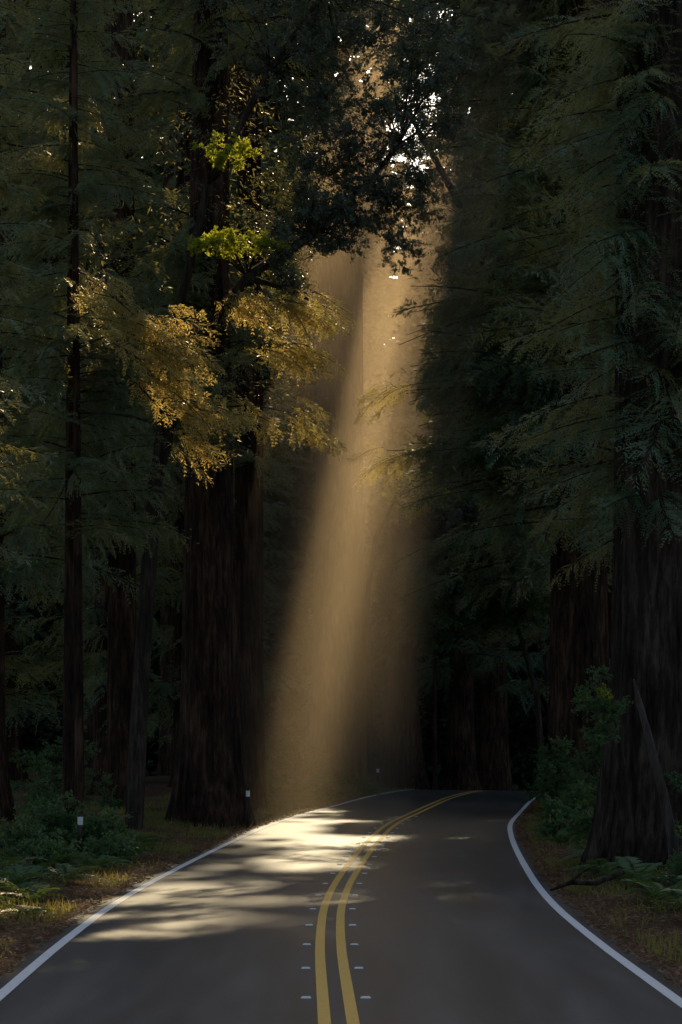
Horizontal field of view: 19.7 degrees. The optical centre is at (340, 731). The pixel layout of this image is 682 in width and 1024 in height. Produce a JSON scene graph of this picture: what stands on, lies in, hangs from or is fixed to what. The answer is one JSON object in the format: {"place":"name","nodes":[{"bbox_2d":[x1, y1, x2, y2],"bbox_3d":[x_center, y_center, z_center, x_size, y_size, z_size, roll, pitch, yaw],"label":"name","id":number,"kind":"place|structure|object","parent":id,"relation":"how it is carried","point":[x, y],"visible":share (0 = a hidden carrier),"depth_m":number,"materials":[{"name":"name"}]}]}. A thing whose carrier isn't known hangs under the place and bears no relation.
{"place":"outdoors","nodes":[
{"label":"outdoors","id":0,"kind":"place"},
{"bbox_2d":[29,11,469,344],"label":"sky","id":1,"kind":"structure","parent":0,"point":[399,157],"materials":[{"name":"white"}]},
{"bbox_2d":[0,790,681,1023],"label":"asphalt road","id":2,"kind":"structure","parent":0,"point":[421,907],"depth_m":24.34,"materials":[{"name":"grey asphalt"}]},
{"bbox_2d":[0,770,681,991],"bbox_3d":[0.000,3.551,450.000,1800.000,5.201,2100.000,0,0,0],"label":"ground","id":3,"kind":"structure","parent":0,"point":[155,787],"depth_m":31.58,"materials":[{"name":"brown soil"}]},
{"bbox_2d":[0,916,14,924],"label":"fern","id":4,"kind":"object","parent":3,"relation":"on","point":[1,917],"visible":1,"depth_m":26.15,"materials":[{"name":"green plant"}]},
{"bbox_2d":[0,895,24,904],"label":"fern","id":5,"kind":"object","parent":3,"relation":"on","point":[1,897],"visible":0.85,"depth_m":28.30,"materials":[{"name":"green plant"}]},
{"bbox_2d":[0,856,47,875],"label":"fern","id":6,"kind":"object","parent":3,"relation":"on","point":[13,861],"visible":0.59,"depth_m":33.19,"materials":[{"name":"green plant"}]},
{"bbox_2d":[0,904,54,915],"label":"fern","id":7,"kind":"object","parent":3,"relation":"on","point":[35,909],"visible":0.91,"depth_m":27.47,"materials":[{"name":"green plant"}]},
{"bbox_2d":[0,0,58,572],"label":"redwood tree","id":8,"kind":"object","parent":3,"relation":"on","point":[5,273],"visible":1,"depth_m":35.01,"materials":[{"name":"green plant"}]},
{"bbox_2d":[0,876,65,899],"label":"fern","id":9,"kind":"object","parent":3,"relation":"on","point":[20,886],"visible":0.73,"depth_m":29.99,"materials":[{"name":"green plant"}]},
{"bbox_2d":[0,865,66,892],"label":"fern","id":10,"kind":"object","parent":3,"relation":"on","point":[20,874],"visible":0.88,"depth_m":31.12,"materials":[{"name":"green plant"}]},
{"bbox_2d":[0,884,67,903],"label":"fern","id":11,"kind":"object","parent":3,"relation":"on","point":[40,894],"visible":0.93,"depth_m":29.28,"materials":[{"name":"green plant"}]},
{"bbox_2d":[0,809,68,855],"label":"shrub","id":12,"kind":"object","parent":3,"relation":"on","point":[20,834],"visible":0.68,"depth_m":38.21,"materials":[{"name":"green plant"}]},
{"bbox_2d":[0,828,91,872],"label":"shrub","id":13,"kind":"object","parent":3,"relation":"on","point":[49,847],"visible":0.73,"depth_m":35.33,"materials":[{"name":"green plant"}]},
{"bbox_2d":[1,0,96,782],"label":"redwood tree","id":14,"kind":"object","parent":3,"relation":"on","point":[13,735],"visible":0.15,"depth_m":79.41,"materials":[{"name":"green plant"}]},
{"bbox_2d":[7,852,94,872],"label":"fern","id":15,"kind":"object","parent":3,"relation":"on","point":[51,863],"visible":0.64,"depth_m":34.85,"materials":[{"name":"green plant"}]},
{"bbox_2d":[1,16,108,789],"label":"redwood tree","id":16,"kind":"object","parent":3,"relation":"on","point":[14,665],"visible":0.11,"depth_m":67.10,"materials":[{"name":"green plant"}]},
{"bbox_2d":[13,790,97,848],"bbox_3d":[-6.215,2.030,42.043,1.581,1.575,1.911,0,0,-30],"label":"shrub","id":17,"kind":"object","parent":3,"relation":"on","point":[54,820],"visible":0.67,"depth_m":41.72,"materials":[{"name":"green plant"}]},
{"bbox_2d":[9,737,101,807],"bbox_3d":[-8.441,1.161,58.305,2.860,2.693,3.226,0,0,-27],"label":"shrub","id":18,"kind":"object","parent":3,"relation":"on","point":[50,754],"visible":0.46,"depth_m":58.27,"materials":[{"name":"green plant"}]},
{"bbox_2d":[15,764,122,816],"bbox_3d":[-6.881,1.750,49.892,2.695,2.060,2.050,0,0,0],"label":"shrub","id":19,"kind":"object","parent":3,"relation":"on","point":[37,787],"visible":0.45,"depth_m":49.82,"materials":[{"name":"green plant"}]},
{"bbox_2d":[36,863,108,884],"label":"fern","id":20,"kind":"object","parent":3,"relation":"on","point":[71,872],"visible":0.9,"depth_m":33.01,"materials":[{"name":"green plant"}]},
{"bbox_2d":[0,0,156,820],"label":"redwood tree","id":21,"kind":"object","parent":3,"relation":"on","point":[27,536],"visible":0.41,"depth_m":51.90,"materials":[{"name":"green plant"}]},
{"bbox_2d":[77,814,82,859],"bbox_3d":[-5.193,2.170,38.999,0.105,1.050,0.100,0,0,-22],"label":"marker post","id":22,"kind":"object","parent":3,"relation":"on","point":[79,825],"visible":0.82,"depth_m":38.96,"materials":[{"name":"grey plastic"}]},
{"bbox_2d":[18,3,175,774],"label":"redwood tree","id":23,"kind":"object","parent":3,"relation":"on","point":[90,726],"visible":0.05,"depth_m":85.56,"materials":[{"name":"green plant"}]},
{"bbox_2d":[5,0,190,795],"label":"redwood tree","id":24,"kind":"object","parent":3,"relation":"on","point":[97,665],"visible":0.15,"depth_m":71.40,"materials":[{"name":"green plant"}]},
{"bbox_2d":[0,0,202,841],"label":"slender conifer tree","id":25,"kind":"object","parent":3,"relation":"on","point":[111,526],"visible":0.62,"depth_m":44.88,"materials":[{"name":"green plant"}]},
{"bbox_2d":[65,806,137,853],"bbox_3d":[-5.144,2.208,41.048,1.430,1.415,1.686,0,0,-43],"label":"shrub","id":26,"kind":"object","parent":3,"relation":"on","point":[95,827],"visible":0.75,"depth_m":40.77,"materials":[{"name":"green plant"}]},
{"bbox_2d":[74,855,138,869],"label":"fern","id":27,"kind":"object","parent":3,"relation":"on","point":[107,861],"visible":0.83,"depth_m":36.48,"materials":[{"name":"green plant"}]},
{"bbox_2d":[77,819,150,866],"bbox_3d":[-4.428,2.267,38.586,1.360,1.089,1.692,0,0,42],"label":"shrub","id":28,"kind":"object","parent":3,"relation":"on","point":[116,847],"visible":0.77,"depth_m":38.37,"materials":[{"name":"green plant"}]},
{"bbox_2d":[0,0,257,843],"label":"slender conifer tree","id":29,"kind":"object","parent":3,"relation":"on","point":[160,383],"visible":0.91,"depth_m":43.64,"materials":[{"name":"green plant"}]},
{"bbox_2d":[1,0,269,808],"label":"redwood tree","id":30,"kind":"object","parent":3,"relation":"on","point":[121,633],"visible":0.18,"depth_m":59.66,"materials":[{"name":"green plant"}]},
{"bbox_2d":[124,843,166,855],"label":"fern","id":31,"kind":"object","parent":3,"relation":"on","point":[148,844],"visible":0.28,"depth_m":39.87,"materials":[{"name":"green plant"}]},
{"bbox_2d":[122,833,170,845],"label":"fern","id":32,"kind":"object","parent":3,"relation":"on","point":[140,837],"visible":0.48,"depth_m":42.87,"materials":[{"name":"green plant"}]},
{"bbox_2d":[134,0,176,775],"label":"redwood tree","id":33,"kind":"object","parent":3,"relation":"on","point":[165,749],"visible":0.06,"depth_m":103.45,"materials":[{"name":"brown plant"}]},
{"bbox_2d":[79,2,300,786],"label":"redwood tree","id":34,"kind":"object","parent":3,"relation":"on","point":[181,178],"visible":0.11,"depth_m":79.69,"materials":[{"name":"brown plant"}]},
{"bbox_2d":[46,0,365,827],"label":"redwood tree","id":35,"kind":"object","parent":3,"relation":"on","point":[208,786],"visible":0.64,"depth_m":53.31,"materials":[{"name":"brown plant"}]},
{"bbox_2d":[148,0,316,746],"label":"redwood tree","id":36,"kind":"object","parent":3,"relation":"on","point":[268,583],"visible":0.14,"depth_m":97.55,"materials":[{"name":"brown plant"}]},
{"bbox_2d":[136,126,329,701],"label":"redwood tree","id":37,"kind":"object","parent":3,"relation":"on","point":[280,478],"visible":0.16,"depth_m":78.50,"materials":[{"name":"green plant"}]},
{"bbox_2d":[134,0,343,811],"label":"redwood tree","id":38,"kind":"object","parent":3,"relation":"on","point":[249,467],"visible":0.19,"depth_m":62.62,"materials":[{"name":"brown plant"}]},
{"bbox_2d":[246,788,249,829],"bbox_3d":[-2.493,2.130,52.399,0.105,1.200,0.100,0,0,-22],"label":"marker post","id":39,"kind":"object","parent":3,"relation":"on","point":[247,804],"visible":0.9,"depth_m":52.36,"materials":[{"name":"grey plastic"}]},
{"bbox_2d":[265,754,297,798],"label":"shrub","id":40,"kind":"object","parent":3,"relation":"on","point":[271,776],"visible":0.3,"depth_m":74.15,"materials":[{"name":"green plant"}]},
{"bbox_2d":[265,733,330,789],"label":"shrub","id":41,"kind":"object","parent":3,"relation":"on","point":[282,745],"visible":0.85,"depth_m":79.80,"materials":[{"name":"green plant"}]},
{"bbox_2d":[125,0,482,829],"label":"broadleaf tree","id":42,"kind":"object","parent":3,"relation":"on","point":[335,218],"visible":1,"depth_m":49.85,"materials":[{"name":"green plant"}]},
{"bbox_2d":[13,0,607,790],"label":"distant forest","id":43,"kind":"object","parent":3,"relation":"on","point":[385,354],"visible":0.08,"depth_m":120.17,"materials":[{"name":"brown plant"}]},
{"bbox_2d":[291,775,345,802],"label":"shrub","id":44,"kind":"object","parent":3,"relation":"on","point":[321,788],"visible":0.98,"depth_m":71.81,"materials":[{"name":"green plant"}]},
{"bbox_2d":[261,85,380,789],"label":"redwood tree","id":45,"kind":"object","parent":3,"relation":"on","point":[338,720],"visible":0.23,"depth_m":91.00,"materials":[{"name":"brown plant"}]},
{"bbox_2d":[313,750,356,788],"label":"shrub","id":46,"kind":"object","parent":3,"relation":"on","point":[343,766],"visible":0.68,"depth_m":82.84,"materials":[{"name":"green plant"}]},
{"bbox_2d":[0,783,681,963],"bbox_3d":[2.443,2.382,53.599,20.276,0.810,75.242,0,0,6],"label":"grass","id":47,"kind":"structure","parent":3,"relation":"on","point":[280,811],"depth_m":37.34,"materials":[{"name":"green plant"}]},
{"bbox_2d":[352,773,388,794],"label":"shrub","id":48,"kind":"object","parent":3,"relation":"on","point":[366,786],"visible":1,"depth_m":80.42,"materials":[{"name":"green plant"}]},
{"bbox_2d":[376,767,378,789],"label":"marker post","id":49,"kind":"object","parent":3,"relation":"on","point":[377,774],"visible":0.8,"depth_m":85.98,"materials":[{"name":"grey plastic"}]},
{"bbox_2d":[370,559,454,789],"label":"broken redwood tree","id":50,"kind":"object","parent":3,"relation":"on","point":[399,657],"visible":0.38,"depth_m":105.20,"materials":[{"name":"brown plant"}]},
{"bbox_2d":[370,555,462,789],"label":"broadleaf tree","id":51,"kind":"object","parent":3,"relation":"on","point":[432,640],"visible":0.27,"depth_m":98.91,"materials":[{"name":"green plant"}]},
{"bbox_2d":[365,469,495,781],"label":"broadleaf tree","id":52,"kind":"object","parent":3,"relation":"on","point":[437,517],"visible":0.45,"depth_m":85.00,"materials":[{"name":"green plant"}]},
{"bbox_2d":[393,578,475,789],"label":"slender conifer tree","id":53,"kind":"object","parent":3,"relation":"on","point":[434,782],"visible":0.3,"depth_m":104.42,"materials":[{"name":"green plant"}]},
{"bbox_2d":[387,330,531,789],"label":"redwood tree","id":54,"kind":"object","parent":3,"relation":"on","point":[461,771],"visible":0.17,"depth_m":107.37,"materials":[{"name":"brown plant"}]},
{"bbox_2d":[381,93,550,513],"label":"broadleaf tree","id":55,"kind":"object","parent":3,"relation":"on","point":[442,173],"visible":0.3,"depth_m":77.86,"materials":[{"name":"green plant"}]},
{"bbox_2d":[389,487,548,725],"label":"broadleaf tree","id":56,"kind":"object","parent":3,"relation":"on","point":[421,618],"visible":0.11,"depth_m":88.87,"materials":[{"name":"green plant"}]},
{"bbox_2d":[338,0,615,809],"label":"redwood tree","id":57,"kind":"object","parent":3,"relation":"on","point":[579,639],"visible":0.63,"depth_m":64.00,"materials":[{"name":"green plant"}]},
{"bbox_2d":[413,520,549,795],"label":"broadleaf tree","id":58,"kind":"object","parent":3,"relation":"on","point":[525,610],"visible":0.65,"depth_m":75.76,"materials":[{"name":"green plant"}]},
{"bbox_2d":[418,332,548,790],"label":"redwood tree","id":59,"kind":"object","parent":3,"relation":"on","point":[494,772],"visible":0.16,"depth_m":111.37,"materials":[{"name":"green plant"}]},
{"bbox_2d":[394,5,613,620],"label":"redwood tree","id":60,"kind":"object","parent":3,"relation":"on","point":[542,574],"visible":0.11,"depth_m":70.82,"materials":[{"name":"green plant"}]},
{"bbox_2d":[485,127,552,715],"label":"redwood tree","id":61,"kind":"object","parent":3,"relation":"on","point":[539,682],"depth_m":97.72,"materials":[{"name":"green plant"}]},
{"bbox_2d":[461,0,616,566],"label":"redwood tree","id":62,"kind":"object","parent":3,"relation":"on","point":[607,462],"visible":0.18,"depth_m":50.29,"materials":[{"name":"green plant"}]},
{"bbox_2d":[530,743,547,780],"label":"shrub","id":63,"kind":"object","parent":3,"relation":"on","point":[542,757],"visible":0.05,"depth_m":73.75,"materials":[{"name":"green plant"}]},
{"bbox_2d":[465,0,616,702],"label":"redwood tree","id":64,"kind":"object","parent":3,"relation":"on","point":[535,630],"visible":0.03,"depth_m":79.46,"materials":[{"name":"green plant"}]},
{"bbox_2d":[522,735,590,809],"bbox_3d":[6.815,1.411,61.827,2.216,2.612,1.974,0,0,-18],"label":"shrub","id":65,"kind":"object","parent":3,"relation":"on","point":[551,786],"visible":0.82,"depth_m":61.76,"materials":[{"name":"green plant"}]},
{"bbox_2d":[531,830,585,844],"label":"fern","id":66,"kind":"object","parent":3,"relation":"on","point":[558,838],"visible":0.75,"depth_m":43.89,"materials":[{"name":"green plant"}]},
{"bbox_2d":[531,794,591,840],"bbox_3d":[5.282,2.219,46.961,1.514,1.452,1.511,0,0,0],"label":"shrub","id":67,"kind":"object","parent":3,"relation":"on","point":[556,805],"visible":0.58,"depth_m":46.94,"materials":[{"name":"green plant"}]},
{"bbox_2d":[552,847,584,866],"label":"fern","id":68,"kind":"object","parent":3,"relation":"on","point":[580,851],"visible":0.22,"depth_m":37.85,"materials":[{"name":"green plant"}]},
{"bbox_2d":[548,798,594,854],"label":"shrub","id":69,"kind":"object","parent":3,"relation":"on","point":[583,824],"visible":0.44,"depth_m":40.95,"materials":[{"name":"green plant"}]},
{"bbox_2d":[554,776,596,820],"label":"shrub","id":70,"kind":"object","parent":3,"relation":"on","point":[576,791],"visible":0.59,"depth_m":52.72,"materials":[{"name":"green plant"}]},
{"bbox_2d":[557,732,603,810],"bbox_3d":[7.676,1.357,59.102,2.194,2.695,2.161,0,0,-37],"label":"shrub","id":71,"kind":"object","parent":3,"relation":"on","point":[586,762],"visible":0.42,"depth_m":59.05,"materials":[{"name":"green plant"}]},
{"bbox_2d":[485,0,681,870],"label":"redwood tree","id":72,"kind":"object","parent":3,"relation":"on","point":[645,195],"visible":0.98,"depth_m":36.13,"materials":[{"name":"green plant"}]},
{"bbox_2d":[550,866,624,890],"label":"fallen branch","id":73,"kind":"object","parent":3,"relation":"on","point":[614,875],"visible":1,"depth_m":31.57,"materials":[{"name":"brown wood"}]},
{"bbox_2d":[565,858,635,875],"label":"fern","id":74,"kind":"object","parent":3,"relation":"on","point":[604,863],"visible":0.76,"depth_m":34.89,"materials":[{"name":"green plant"}]},
{"bbox_2d":[590,516,611,583],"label":"redwood tree","id":75,"kind":"object","parent":3,"relation":"on","point":[610,566],"visible":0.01,"depth_m":65.02,"materials":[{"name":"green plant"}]},
{"bbox_2d":[571,664,633,867],"bbox_3d":[4.755,0.648,35.361,1.071,3.720,1.639,0,0,18],"label":"sapling tree","id":76,"kind":"object","parent":3,"relation":"on","point":[605,708],"visible":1,"depth_m":35.00,"materials":[{"name":"green plant"}]},
{"bbox_2d":[591,856,668,885],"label":"fern","id":77,"kind":"object","parent":3,"relation":"on","point":[637,871],"visible":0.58,"depth_m":33.24,"materials":[{"name":"green plant"}]},
{"bbox_2d":[614,878,681,905],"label":"fern","id":78,"kind":"object","parent":3,"relation":"on","point":[652,889],"visible":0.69,"depth_m":29.42,"materials":[{"name":"green plant"}]},
{"bbox_2d":[632,871,674,884],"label":"fern","id":79,"kind":"object","parent":3,"relation":"on","point":[660,877],"visible":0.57,"depth_m":32.07,"materials":[{"name":"green plant"}]},
{"bbox_2d":[633,679,678,887],"bbox_3d":[5.161,0.876,32.000,0.789,3.458,0.187,0,0,0],"label":"leaning dead trunk","id":80,"kind":"object","parent":3,"relation":"on","point":[670,828],"visible":0.85,"depth_m":31.94,"materials":[{"name":"brown wood"}]},
{"bbox_2d":[641,875,681,907],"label":"fern","id":81,"kind":"object","parent":3,"relation":"on","point":[680,887],"visible":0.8,"depth_m":27.97,"materials":[{"name":"green plant"}]},
{"bbox_2d":[651,888,681,907],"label":"fern","id":82,"kind":"object","parent":3,"relation":"on","point":[677,890],"visible":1,"depth_m":26.19,"materials":[{"name":"green plant"}]},
{"bbox_2d":[663,825,681,893],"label":"shrub","id":83,"kind":"object","parent":3,"relation":"on","point":[675,866],"visible":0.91,"depth_m":30.27,"materials":[{"name":"green plant"}]},
{"bbox_2d":[664,770,681,826],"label":"shrub","id":84,"kind":"object","parent":3,"relation":"on","point":[676,780],"visible":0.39,"depth_m":35.63,"materials":[{"name":"green plant"}]}
]}

